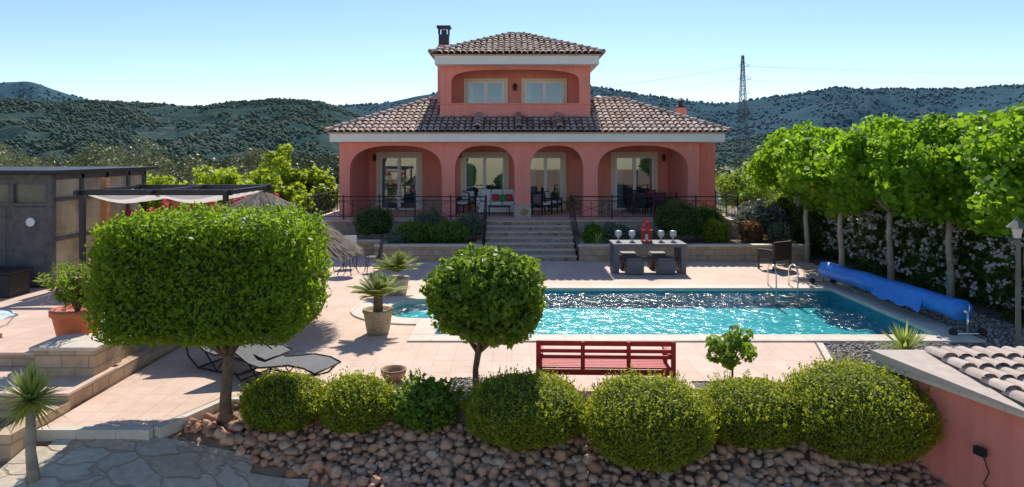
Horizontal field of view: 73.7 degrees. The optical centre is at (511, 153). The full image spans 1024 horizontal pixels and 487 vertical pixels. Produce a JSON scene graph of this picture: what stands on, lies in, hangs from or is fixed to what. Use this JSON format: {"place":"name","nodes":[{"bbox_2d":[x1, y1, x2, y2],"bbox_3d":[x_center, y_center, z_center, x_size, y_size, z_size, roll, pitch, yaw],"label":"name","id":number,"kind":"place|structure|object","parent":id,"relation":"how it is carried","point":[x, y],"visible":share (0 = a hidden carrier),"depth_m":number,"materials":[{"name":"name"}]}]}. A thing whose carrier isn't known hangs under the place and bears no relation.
{"place":"outdoors","nodes":[
{"label":"outdoors","id":0,"kind":"place"},
{"bbox_2d":[0,81,84,100],"bbox_3d":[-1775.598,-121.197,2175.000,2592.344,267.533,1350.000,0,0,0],"label":"hills","id":1,"kind":"structure","parent":0,"point":[7,89],"depth_m":2214.57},
{"bbox_2d":[0,287,183,460],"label":"raised terrace","id":2,"kind":"structure","parent":0,"point":[87,366],"depth_m":10.25,"materials":[{"name":"stone"}]},
{"bbox_2d":[0,266,33,297],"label":"storage box","id":3,"kind":"object","parent":2,"relation":"on","point":[14,280],"visible":1,"depth_m":14.54,"materials":[{"name":"black plastic"}]},
{"bbox_2d":[32,258,98,335],"bbox_3d":[-6.979,2.337,10.973,1.064,1.406,1.344,0,0,0],"label":"potted oleander","id":4,"kind":"object","parent":2,"relation":"on","point":[66,319],"visible":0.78,"depth_m":10.75,"materials":[{"name":"plant"}]},
{"bbox_2d":[0,167,158,287],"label":"garden shed","id":5,"kind":"structure","parent":2,"relation":"on","point":[39,219],"depth_m":15.52,"materials":[{"name":"concrete"}]},
{"bbox_2d":[0,436,309,486],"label":"stone path","id":6,"kind":"structure","parent":0,"point":[153,461],"depth_m":8.26,"materials":[{"name":"stone"}]},
{"bbox_2d":[0,100,359,161],"bbox_3d":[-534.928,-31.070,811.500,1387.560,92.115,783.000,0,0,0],"label":"hills","id":7,"kind":"structure","parent":0,"point":[8,131],"depth_m":738.19,"materials":[{"name":"plant"}]},
{"bbox_2d":[0,97,362,166],"bbox_3d":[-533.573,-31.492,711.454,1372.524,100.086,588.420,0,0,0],"label":"distant forest trees","id":8,"kind":"object","parent":7,"relation":"on","point":[69,134],"visible":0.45,"depth_m":682.92,"materials":[{"name":"plant"}]},
{"bbox_2d":[357,237,380,238],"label":"soil","id":9,"kind":"structure","parent":0,"point":[368,237],"depth_m":25.16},
{"bbox_2d":[352,205,394,236],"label":"shrub","id":10,"kind":"object","parent":9,"relation":"on","point":[373,221],"visible":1,"depth_m":23.85,"materials":[{"name":"green plant"}]},
{"bbox_2d":[404,237,477,243],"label":"soil","id":11,"kind":"structure","parent":0,"point":[472,239],"depth_m":23.75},
{"bbox_2d":[394,217,432,243],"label":"shrub","id":12,"kind":"object","parent":11,"relation":"on","point":[416,231],"visible":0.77,"depth_m":23.03,"materials":[{"name":"green plant"}]},
{"bbox_2d":[425,218,469,243],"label":"shrub","id":13,"kind":"object","parent":11,"relation":"on","point":[445,231],"visible":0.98,"depth_m":22.94,"materials":[{"name":"green plant"}]},
{"bbox_2d":[455,211,485,236],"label":"lavender bush","id":14,"kind":"object","parent":11,"relation":"on","point":[474,222],"visible":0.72,"depth_m":23.91,"materials":[{"name":"green plant"}]},
{"bbox_2d":[36,255,852,440],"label":"terrace paving","id":15,"kind":"structure","parent":0,"point":[171,393],"depth_m":11.71,"materials":[{"name":"beige tile"}]},
{"bbox_2d":[73,178,271,282],"bbox_3d":[-8.150,2.050,16.760,3.600,2.900,2.920,0,0,0],"label":"pergola","id":16,"kind":"object","parent":15,"relation":"on","point":[106,194],"visible":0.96,"depth_m":15.74,"materials":[{"name":"fabric"}]},
{"bbox_2d":[186,342,292,375],"bbox_3d":[-4.609,3.133,11.204,2.008,0.731,0.652,0,0,22],"label":"sun lounger","id":17,"kind":"object","parent":15,"relation":"on","point":[279,350],"visible":0.39,"depth_m":10.96,"materials":[{"name":"grey fabric"}]},
{"bbox_2d":[233,341,340,383],"bbox_3d":[-3.659,3.133,10.554,2.008,0.731,0.652,0,0,22],"label":"sun lounger","id":18,"kind":"object","parent":15,"relation":"on","point":[314,364],"visible":0.66,"depth_m":10.44,"materials":[{"name":"grey fabric"}]},
{"bbox_2d":[227,192,362,263],"bbox_3d":[-5.197,2.150,14.196,4.249,2.699,4.231,0,0,0],"label":"straw parasol","id":19,"kind":"object","parent":15,"relation":"on","point":[339,243],"visible":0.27,"depth_m":13.88,"materials":[{"name":"wicker"}]},
{"bbox_2d":[346,270,409,335],"bbox_3d":[-2.606,2.889,13.259,1.200,1.222,1.128,0,0,0],"label":"potted cycad","id":20,"kind":"object","parent":15,"relation":"on","point":[377,316],"visible":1,"depth_m":13.15,"materials":[{"name":"green plant"}]},
{"bbox_2d":[370,250,423,295],"bbox_3d":[-2.867,2.946,17.009,1.271,1.108,1.199,0,0,-20],"label":"potted cycad","id":21,"kind":"object","parent":15,"relation":"on","point":[398,265],"visible":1,"depth_m":16.88,"materials":[{"name":"plant"}]},
{"bbox_2d":[375,236,484,260],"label":"blocks","id":22,"kind":"structure","parent":15,"relation":"on","point":[430,253],"depth_m":22.20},
{"bbox_2d":[486,222,576,260],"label":"stair risers","id":23,"kind":"object","parent":15,"relation":"on","point":[535,240],"visible":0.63,"depth_m":23.49,"materials":[{"name":"stone"}]},
{"bbox_2d":[485,220,576,256],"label":"stair treads","id":24,"kind":"object","parent":23,"relation":"on","point":[535,243],"visible":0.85,"depth_m":23.54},
{"bbox_2d":[536,340,675,382],"bbox_3d":[1.360,3.105,10.107,2.010,0.790,0.545,0,0,2],"label":"red bench","id":25,"kind":"object","parent":15,"relation":"on","point":[581,364],"visible":0.88,"depth_m":9.88,"materials":[{"name":"paint"}]},
{"bbox_2d":[624,256,643,273],"bbox_3d":[3.550,3.250,19.850,0.500,0.460,0.450,0,0,0],"label":"outdoor stool","id":26,"kind":"object","parent":15,"relation":"on","point":[633,264],"visible":1,"depth_m":19.62,"materials":[{"name":"grey paint"}]},
{"bbox_2d":[609,240,686,273],"bbox_3d":[4.020,3.065,20.300,2.150,0.870,0.950,0,0,0],"label":"outdoor table","id":27,"kind":"object","parent":15,"relation":"on","point":[679,246],"visible":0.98,"depth_m":19.92,"materials":[{"name":"grey paint"}]},
{"bbox_2d":[655,256,674,273],"bbox_3d":[4.450,3.250,19.850,0.500,0.460,0.450,0,0,0],"label":"outdoor stool","id":28,"kind":"object","parent":15,"relation":"on","point":[664,264],"visible":1,"depth_m":19.62,"materials":[{"name":"grey paint"}]},
{"bbox_2d":[350,285,986,342],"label":"swimming pool","id":29,"kind":"structure","parent":15,"relation":"in","point":[818,313],"depth_m":15.99,"materials":[{"name":"liquid"}]},
{"bbox_2d":[809,261,986,335],"bbox_3d":[8.535,3.165,15.700,0.712,0.656,5.414,0,0,-4],"label":"pool cover roller","id":30,"kind":"object","parent":29,"relation":"on","point":[915,298],"visible":1,"depth_m":14.70,"materials":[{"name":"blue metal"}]},
{"bbox_2d":[573,236,803,260],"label":"blocks","id":31,"kind":"structure","parent":15,"relation":"on","point":[692,253],"depth_m":22.20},
{"bbox_2d":[577,244,804,246],"bbox_3d":[5.840,3.000,22.325,7.380,0.060,0.330,0,0,0],"label":"cap","id":32,"kind":"object","parent":31,"relation":"on","point":[703,245],"visible":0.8,"depth_m":22.16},
{"bbox_2d":[757,241,791,270],"bbox_3d":[7.958,3.070,20.687,0.800,0.860,0.630,0,0,-31],"label":"wicker armchair","id":33,"kind":"object","parent":15,"relation":"on","point":[781,251],"visible":0.96,"depth_m":20.44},
{"bbox_2d":[0,166,1023,486],"bbox_3d":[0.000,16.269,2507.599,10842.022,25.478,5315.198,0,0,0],"label":"ground","id":34,"kind":"structure","parent":0,"point":[256,468],"depth_m":8.69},
{"bbox_2d":[0,141,51,166],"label":"olive tree","id":35,"kind":"object","parent":34,"relation":"on","point":[31,161],"visible":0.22,"depth_m":35.94,"materials":[{"name":"green plant"}]},
{"bbox_2d":[0,362,71,483],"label":"yucca tree","id":36,"kind":"object","parent":34,"relation":"on","point":[31,403],"visible":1,"depth_m":7.75,"materials":[{"name":"green plant"}]},
{"bbox_2d":[45,141,127,166],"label":"olive tree","id":37,"kind":"object","parent":34,"relation":"on","point":[106,153],"visible":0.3,"depth_m":36.52,"materials":[{"name":"green plant"}]},
{"bbox_2d":[83,135,181,175],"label":"olive tree","id":38,"kind":"object","parent":34,"relation":"on","point":[141,159],"visible":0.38,"depth_m":43.76,"materials":[{"name":"green plant"}]},
{"bbox_2d":[136,153,218,207],"bbox_3d":[-19.875,2.092,39.676,4.247,4.239,5.073,0,0,-43],"label":"olive tree","id":39,"kind":"object","parent":34,"relation":"on","point":[180,174],"visible":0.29,"depth_m":39.48,"materials":[{"name":"green plant"}]},
{"bbox_2d":[154,164,241,211],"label":"fig tree","id":40,"kind":"object","parent":34,"relation":"on","point":[197,169],"visible":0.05,"depth_m":29.45,"materials":[{"name":"green plant"}]},
{"bbox_2d":[78,200,333,428],"bbox_3d":[-4.034,2.228,9.290,2.951,3.151,2.127,0,0,0],"label":"topiary tree","id":41,"kind":"object","parent":34,"relation":"on","point":[224,283],"visible":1,"depth_m":8.49,"materials":[{"name":"green plant"}]},
{"bbox_2d":[198,170,259,208],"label":"fig tree","id":42,"kind":"object","parent":34,"relation":"on","point":[226,178],"visible":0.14,"depth_m":29.29,"materials":[{"name":"green plant"}]},
{"bbox_2d":[227,145,279,183],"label":"olive tree","id":43,"kind":"object","parent":34,"relation":"on","point":[252,155],"visible":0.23,"depth_m":41.72,"materials":[{"name":"green plant"}]},
{"bbox_2d":[239,172,315,211],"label":"fig tree","id":44,"kind":"object","parent":34,"relation":"on","point":[296,194],"visible":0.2,"depth_m":28.14,"materials":[{"name":"green plant"}]},
{"bbox_2d":[232,365,326,432],"bbox_3d":[-3.117,3.300,9.299,1.302,0.812,1.239,0,0,0],"label":"boxwood ball","id":45,"kind":"object","parent":34,"relation":"on","point":[270,402],"visible":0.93,"depth_m":8.98,"materials":[{"name":"green plant"}]},
{"bbox_2d":[256,143,329,192],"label":"fig tree","id":46,"kind":"object","parent":34,"relation":"on","point":[281,164],"visible":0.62,"depth_m":30.38,"materials":[{"name":"green plant"}]},
{"bbox_2d":[301,174,338,215],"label":"fig tree","id":47,"kind":"object","parent":34,"relation":"on","point":[325,183],"visible":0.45,"depth_m":30.33,"materials":[{"name":"green plant"}]},
{"bbox_2d":[310,366,396,433],"bbox_3d":[-2.127,3.332,9.290,1.246,0.792,1.143,0,0,0],"label":"boxwood ball","id":48,"kind":"object","parent":34,"relation":"on","point":[349,403],"visible":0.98,"depth_m":9.00,"materials":[{"name":"green plant"}]},
{"bbox_2d":[0,153,780,196],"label":"distant pine trees","id":49,"kind":"object","parent":34,"relation":"on","point":[330,164],"visible":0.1,"depth_m":147.43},
{"bbox_2d":[389,368,465,434],"bbox_3d":[-1.206,3.316,9.325,1.040,0.782,1.016,0,0,-40],"label":"loose shrub","id":50,"kind":"object","parent":34,"relation":"on","point":[429,403],"visible":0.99,"depth_m":9.07,"materials":[{"name":"green plant"}]},
{"bbox_2d":[457,364,590,451],"bbox_3d":[0.181,3.301,9.011,1.826,0.942,1.630,0,0,0],"label":"boxwood ball","id":51,"kind":"object","parent":34,"relation":"on","point":[523,409],"visible":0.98,"depth_m":8.55,"materials":[{"name":"green plant"}]},
{"bbox_2d":[339,142,715,215],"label":"walls","id":52,"kind":"structure","parent":34,"relation":"on","point":[686,168],"depth_m":26.43,"materials":[{"name":"paint"}]},
{"bbox_2d":[376,152,422,209],"bbox_3d":[-4.915,1.195,29.753,2.030,2.510,0.087,0,0,0],"label":"window surround","id":53,"kind":"object","parent":52,"relation":"attached to","point":[419,155],"visible":0.84,"depth_m":29.71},
{"bbox_2d":[380,157,417,209],"bbox_3d":[-4.915,1.296,29.733,1.630,2.309,0.075,0,0,0],"label":"window frame","id":54,"kind":"object","parent":53,"relation":"in","point":[399,180],"visible":0.84,"depth_m":29.70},
{"bbox_2d":[382,158,415,207],"bbox_3d":[-4.915,1.295,29.778,1.490,2.170,0.012,0,0,0],"label":"curtain","id":55,"kind":"object","parent":53,"relation":"hanging from","point":[384,177],"visible":0.89,"depth_m":29.78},
{"bbox_2d":[388,158,413,207],"bbox_3d":[-4.915,1.295,29.792,1.630,2.310,0.008,0,0,0],"label":"room interior","id":56,"kind":"object","parent":53,"relation":"attached to","point":[407,176],"visible":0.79,"depth_m":29.79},
{"bbox_2d":[460,152,508,195],"bbox_3d":[-1.195,0.945,29.753,2.110,2.010,0.087,0,0,0],"label":"window surround","id":57,"kind":"object","parent":52,"relation":"attached to","point":[505,155],"visible":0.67,"depth_m":29.71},
{"bbox_2d":[473,158,499,195],"bbox_3d":[-1.195,1.045,29.792,1.710,1.810,0.008,0,0,0],"label":"room interior","id":58,"kind":"object","parent":57,"relation":"attached to","point":[492,173],"visible":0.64,"depth_m":29.79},
{"bbox_2d":[329,133,724,142],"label":"eave fascia","id":59,"kind":"structure","parent":52,"relation":"on","point":[533,137],"depth_m":25.60,"materials":[{"name":"white paint"}]},
{"bbox_2d":[327,54,727,133],"bbox_3d":[0.575,-2.292,30.675,14.950,3.085,10.350,0,0,0],"label":"tile course","id":60,"kind":"object","parent":59,"relation":"on","point":[523,132],"visible":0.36,"depth_m":25.50,"materials":[{"name":"tile"}]},
{"bbox_2d":[440,66,589,116],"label":"tower walls","id":61,"kind":"structure","parent":60,"relation":"on","point":[453,77],"depth_m":27.00,"materials":[{"name":"paint"}]},
{"bbox_2d":[464,78,507,102],"bbox_3d":[-1.090,-2.315,28.453,1.840,1.630,0.087,0,0,0],"label":"window surround","id":62,"kind":"object","parent":61,"relation":"attached to","point":[467,80],"visible":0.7,"depth_m":28.41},
{"bbox_2d":[473,84,500,102],"bbox_3d":[-1.090,-2.235,28.492,1.520,1.470,0.008,0,0,0],"label":"window glass","id":63,"kind":"object","parent":62,"relation":"attached to","point":[494,93],"visible":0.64,"depth_m":28.49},
{"bbox_2d":[435,55,598,72],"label":"tower fascia","id":64,"kind":"structure","parent":61,"relation":"attached to","point":[592,61],"depth_m":26.45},
{"bbox_2d":[521,78,566,102],"bbox_3d":[1.340,-2.315,28.453,1.900,1.630,0.087,0,0,0],"label":"window surround","id":65,"kind":"object","parent":61,"relation":"attached to","point":[524,80],"visible":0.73,"depth_m":28.41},
{"bbox_2d":[531,84,559,102],"bbox_3d":[1.340,-2.235,28.492,1.580,1.470,0.008,0,0,0],"label":"window glass","id":66,"kind":"object","parent":65,"relation":"attached to","point":[552,93],"visible":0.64,"depth_m":28.49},
{"bbox_2d":[323,31,731,131],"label":"roof tiles","id":67,"kind":"object","parent":60,"relation":"on","point":[666,113],"visible":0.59,"depth_m":26.57,"materials":[{"name":"tile"}]},
{"bbox_2d":[327,35,727,131],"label":"roof deck","id":68,"kind":"structure","parent":59,"relation":"on","point":[556,51],"depth_m":26.55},
{"bbox_2d":[533,152,565,209],"bbox_3d":[1.455,1.195,29.753,1.830,2.510,0.087,0,0,0],"label":"window surround","id":69,"kind":"object","parent":52,"relation":"attached to","point":[551,154],"visible":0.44,"depth_m":29.71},
{"bbox_2d":[536,158,557,207],"bbox_3d":[1.455,1.295,29.792,1.430,2.310,0.008,0,0,0],"label":"room interior","id":70,"kind":"object","parent":69,"relation":"attached to","point":[552,175],"visible":0.43,"depth_m":29.79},
{"bbox_2d":[611,152,657,209],"bbox_3d":[5.330,1.195,29.753,2.060,2.510,0.087,0,0,0],"label":"window surround","id":71,"kind":"object","parent":52,"relation":"attached to","point":[634,154],"visible":0.79,"depth_m":29.71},
{"bbox_2d":[617,158,651,207],"bbox_3d":[5.330,1.295,29.778,1.520,2.170,0.012,0,0,0],"label":"curtain","id":72,"kind":"object","parent":71,"relation":"hanging from","point":[619,176],"visible":0.92,"depth_m":29.78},
{"bbox_2d":[615,157,653,209],"bbox_3d":[5.330,1.296,29.733,1.660,2.309,0.075,0,0,0],"label":"window frame","id":73,"kind":"object","parent":71,"relation":"in","point":[634,174],"visible":0.74,"depth_m":29.70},
{"bbox_2d":[623,158,648,207],"bbox_3d":[5.330,1.295,29.792,1.660,2.310,0.008,0,0,0],"label":"room interior","id":74,"kind":"object","parent":71,"relation":"attached to","point":[642,174],"visible":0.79,"depth_m":29.79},
{"bbox_2d":[325,222,738,241],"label":"terrace plinth","id":75,"kind":"structure","parent":34,"relation":"on","point":[346,228],"depth_m":25.20,"materials":[{"name":"stone"}]},
{"bbox_2d":[576,363,720,473],"bbox_3d":[1.709,3.305,8.632,1.811,1.123,1.656,0,0,0],"label":"boxwood ball","id":76,"kind":"object","parent":34,"relation":"on","point":[659,422],"visible":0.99,"depth_m":8.16,"materials":[{"name":"green plant"}]},
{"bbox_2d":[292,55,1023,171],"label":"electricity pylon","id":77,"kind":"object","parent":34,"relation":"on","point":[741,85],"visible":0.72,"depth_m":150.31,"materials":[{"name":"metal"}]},
{"bbox_2d":[450,251,1023,395],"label":"gravel bed","id":78,"kind":"object","parent":34,"relation":"on","point":[817,259],"visible":0.12,"depth_m":14.01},
{"bbox_2d":[419,242,547,387],"bbox_3d":[-0.428,2.427,10.151,1.930,2.249,1.870,0,0,0],"label":"round tree","id":79,"kind":"object","parent":78,"relation":"on","point":[481,299],"visible":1,"depth_m":9.60,"materials":[{"name":"green plant"}]},
{"bbox_2d":[704,325,757,377],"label":"lemon tree","id":80,"kind":"object","parent":78,"relation":"on","point":[728,358],"visible":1,"depth_m":10.08,"materials":[{"name":"green plant"}]},
{"bbox_2d":[744,127,801,243],"bbox_3d":[10.292,1.338,24.594,3.514,4.592,3.485,0,0,0],"label":"plane tree","id":81,"kind":"object","parent":78,"relation":"on","point":[763,173],"visible":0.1,"depth_m":24.71,"materials":[{"name":"green plant"}]},
{"bbox_2d":[759,120,826,262],"bbox_3d":[9.387,1.282,21.799,2.732,4.703,2.855,0,0,0],"label":"plane tree","id":82,"kind":"object","parent":78,"relation":"on","point":[772,141],"visible":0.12,"depth_m":21.72,"materials":[{"name":"green plant"}]},
{"bbox_2d":[788,205,835,250],"bbox_3d":[10.419,2.426,23.511,1.863,1.725,1.788,0,0,0],"label":"shrub","id":83,"kind":"object","parent":78,"relation":"on","point":[817,228],"visible":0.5,"depth_m":23.00,"materials":[{"name":"green plant"}]},
{"bbox_2d":[771,127,878,266],"bbox_3d":[9.205,1.440,19.386,3.384,4.388,3.362,0,0,0],"label":"plane tree","id":84,"kind":"object","parent":78,"relation":"on","point":[808,179],"visible":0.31,"depth_m":19.17,"materials":[{"name":"green plant"}]},
{"bbox_2d":[814,114,933,280],"bbox_3d":[9.750,1.304,17.720,3.810,4.660,3.636,0,0,0],"label":"plane tree","id":85,"kind":"object","parent":78,"relation":"on","point":[849,173],"visible":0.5,"depth_m":17.31,"materials":[{"name":"green plant"}]},
{"bbox_2d":[786,196,1023,323],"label":"oleander hedge","id":86,"kind":"object","parent":78,"relation":"on","point":[984,268],"visible":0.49,"depth_m":17.10,"materials":[{"name":"green plant"}]},
{"bbox_2d":[866,111,987,297],"bbox_3d":[10.216,1.307,16.049,3.479,4.654,3.502,0,0,23],"label":"plane tree","id":87,"kind":"object","parent":78,"relation":"on","point":[923,185],"visible":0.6,"depth_m":15.59,"materials":[{"name":"green plant"}]},
{"bbox_2d":[938,102,1023,262],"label":"plane tree","id":88,"kind":"object","parent":78,"relation":"on","point":[991,168],"visible":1,"depth_m":13.21,"materials":[{"name":"green plant"}]},
{"bbox_2d":[1005,217,1023,346],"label":"garden lamp post","id":89,"kind":"object","parent":78,"relation":"on","point":[1016,225],"visible":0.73,"depth_m":11.77,"materials":[{"name":"grey metal"}]},
{"bbox_2d":[716,172,774,212],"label":"garden tree","id":90,"kind":"object","parent":34,"relation":"on","point":[733,185],"visible":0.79,"depth_m":33.90,"materials":[{"name":"green plant"}]},
{"bbox_2d":[696,368,805,450],"bbox_3d":[3.196,3.366,9.098,1.689,0.889,1.534,0,0,0],"label":"boxwood ball","id":91,"kind":"object","parent":34,"relation":"on","point":[756,412],"visible":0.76,"depth_m":8.65,"materials":[{"name":"green plant"}]},
{"bbox_2d":[779,352,947,466],"bbox_3d":[4.480,3.260,8.847,2.135,1.199,1.931,0,0,0],"label":"boxwood ball","id":92,"kind":"object","parent":34,"relation":"on","point":[866,411],"visible":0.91,"depth_m":8.29,"materials":[{"name":"green plant"}]},
{"bbox_2d":[874,319,928,349],"bbox_3d":[6.839,3.165,11.919,0.986,0.571,1.029,0,0,0],"label":"agave plant","id":93,"kind":"object","parent":34,"relation":"on","point":[906,340],"visible":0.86,"depth_m":11.92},
{"bbox_2d":[895,374,1023,486],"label":"wall","id":94,"kind":"structure","parent":34,"relation":"on","point":[955,461],"depth_m":8.01,"materials":[{"name":"paint"}]},
{"bbox_2d":[875,361,1023,417],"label":"slab","id":95,"kind":"structure","parent":94,"relation":"on","point":[962,393],"depth_m":8.07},
{"bbox_2d":[870,350,1023,412],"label":"roof edge","id":96,"kind":"object","parent":95,"relation":"on","point":[927,365],"visible":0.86,"depth_m":8.39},
{"bbox_2d":[924,346,1023,402],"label":"cap tiles","id":97,"kind":"object","parent":95,"relation":"on","point":[1010,367],"visible":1,"depth_m":8.42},
{"bbox_2d":[0,0,1023,105],"label":"sky","id":98,"kind":"structure","parent":0,"point":[178,52],"materials":[{"name":"blue"}]},
{"bbox_2d":[319,210,732,221],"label":"terrace floor","id":99,"kind":"structure","parent":0,"point":[560,215],"depth_m":26.50,"materials":[{"name":"stone"}]},
{"bbox_2d":[476,189,514,211],"bbox_3d":[-0.620,1.935,28.027,1.640,0.910,0.805,0,0,0],"label":"white sofa","id":100,"kind":"object","parent":99,"relation":"on","point":[500,197],"visible":0.75,"depth_m":27.84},
{"bbox_2d":[369,199,659,217],"bbox_3d":[0.275,2.200,27.928,13.030,0.500,3.737,0,0,0],"label":"stone dado","id":101,"kind":"object","parent":99,"relation":"on","point":[522,210],"visible":0.52,"depth_m":29.74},
{"bbox_2d":[307,189,737,219],"bbox_3d":[0.400,1.993,27.375,15.945,0.910,4.302,0,0,0],"label":"terrace railing","id":102,"kind":"object","parent":99,"relation":"on","point":[726,210],"visible":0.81,"depth_m":25.24,"materials":[{"name":"metal"}]},
{"bbox_2d":[579,237,774,243],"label":"soil","id":103,"kind":"structure","parent":0,"point":[701,240],"depth_m":24.02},
{"bbox_2d":[602,222,630,240],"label":"lavender bush","id":104,"kind":"object","parent":103,"relation":"on","point":[610,230],"visible":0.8,"depth_m":23.37,"materials":[{"name":"green plant"}]},
{"bbox_2d":[652,196,702,239],"bbox_3d":[5.730,2.194,23.594,1.787,1.450,1.625,0,0,0],"label":"shrub","id":105,"kind":"object","parent":103,"relation":"on","point":[680,219],"visible":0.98,"depth_m":23.20,"materials":[{"name":"green plant"}]},
{"bbox_2d":[694,204,729,236],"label":"shrub","id":106,"kind":"object","parent":103,"relation":"on","point":[706,212],"visible":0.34,"depth_m":24.14,"materials":[{"name":"green plant"}]},
{"bbox_2d":[700,215,731,243],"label":"shrub","id":107,"kind":"object","parent":103,"relation":"on","point":[714,230],"visible":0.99,"depth_m":23.26,"materials":[{"name":"green plant"}]},
{"bbox_2d":[737,218,765,242],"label":"rust shrub","id":108,"kind":"object","parent":103,"relation":"on","point":[752,230],"visible":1,"depth_m":23.15,"materials":[{"name":"brown plant"}]},
{"bbox_2d":[731,202,788,234],"bbox_3d":[8.812,2.345,24.342,2.019,1.274,1.622,0,0,0],"label":"lavender bush","id":109,"kind":"object","parent":103,"relation":"on","point":[766,220],"visible":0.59,"depth_m":23.99,"materials":[{"name":"green plant"}]},
{"bbox_2d":[732,199,796,240],"bbox_3d":[8.995,2.299,24.042,1.788,1.352,2.335,0,0,-36],"label":"lavender bush","id":110,"kind":"object","parent":103,"relation":"on","point":[777,230],"visible":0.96,"depth_m":23.10,"materials":[{"name":"green plant"}]},
{"bbox_2d":[763,191,801,240],"bbox_3d":[9.904,2.320,24.918,1.798,1.888,1.659,0,0,0],"label":"shrub","id":111,"kind":"object","parent":103,"relation":"on","point":[784,203],"visible":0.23,"depth_m":24.65,"materials":[{"name":"green plant"}]},
{"bbox_2d":[340,85,1023,138],"bbox_3d":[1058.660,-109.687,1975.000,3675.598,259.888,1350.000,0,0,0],"label":"hills","id":112,"kind":"structure","parent":0,"point":[805,110],"depth_m":1994.45,"materials":[{"name":"plant"}]},
{"bbox_2d":[334,83,1023,137],"bbox_3d":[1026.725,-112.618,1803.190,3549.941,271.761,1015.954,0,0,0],"label":"distant forest trees","id":113,"kind":"object","parent":112,"relation":"on","point":[753,124],"visible":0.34,"depth_m":2021.79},
{"bbox_2d":[716,116,989,165],"bbox_3d":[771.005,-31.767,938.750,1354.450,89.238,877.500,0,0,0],"label":"hills","id":114,"kind":"structure","parent":0,"point":[720,156],"depth_m":768.62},
{"bbox_2d":[713,112,1008,164],"bbox_3d":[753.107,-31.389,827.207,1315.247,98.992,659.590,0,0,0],"label":"distant forest trees","id":115,"kind":"object","parent":114,"relation":"on","point":[725,147],"visible":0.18,"depth_m":875.78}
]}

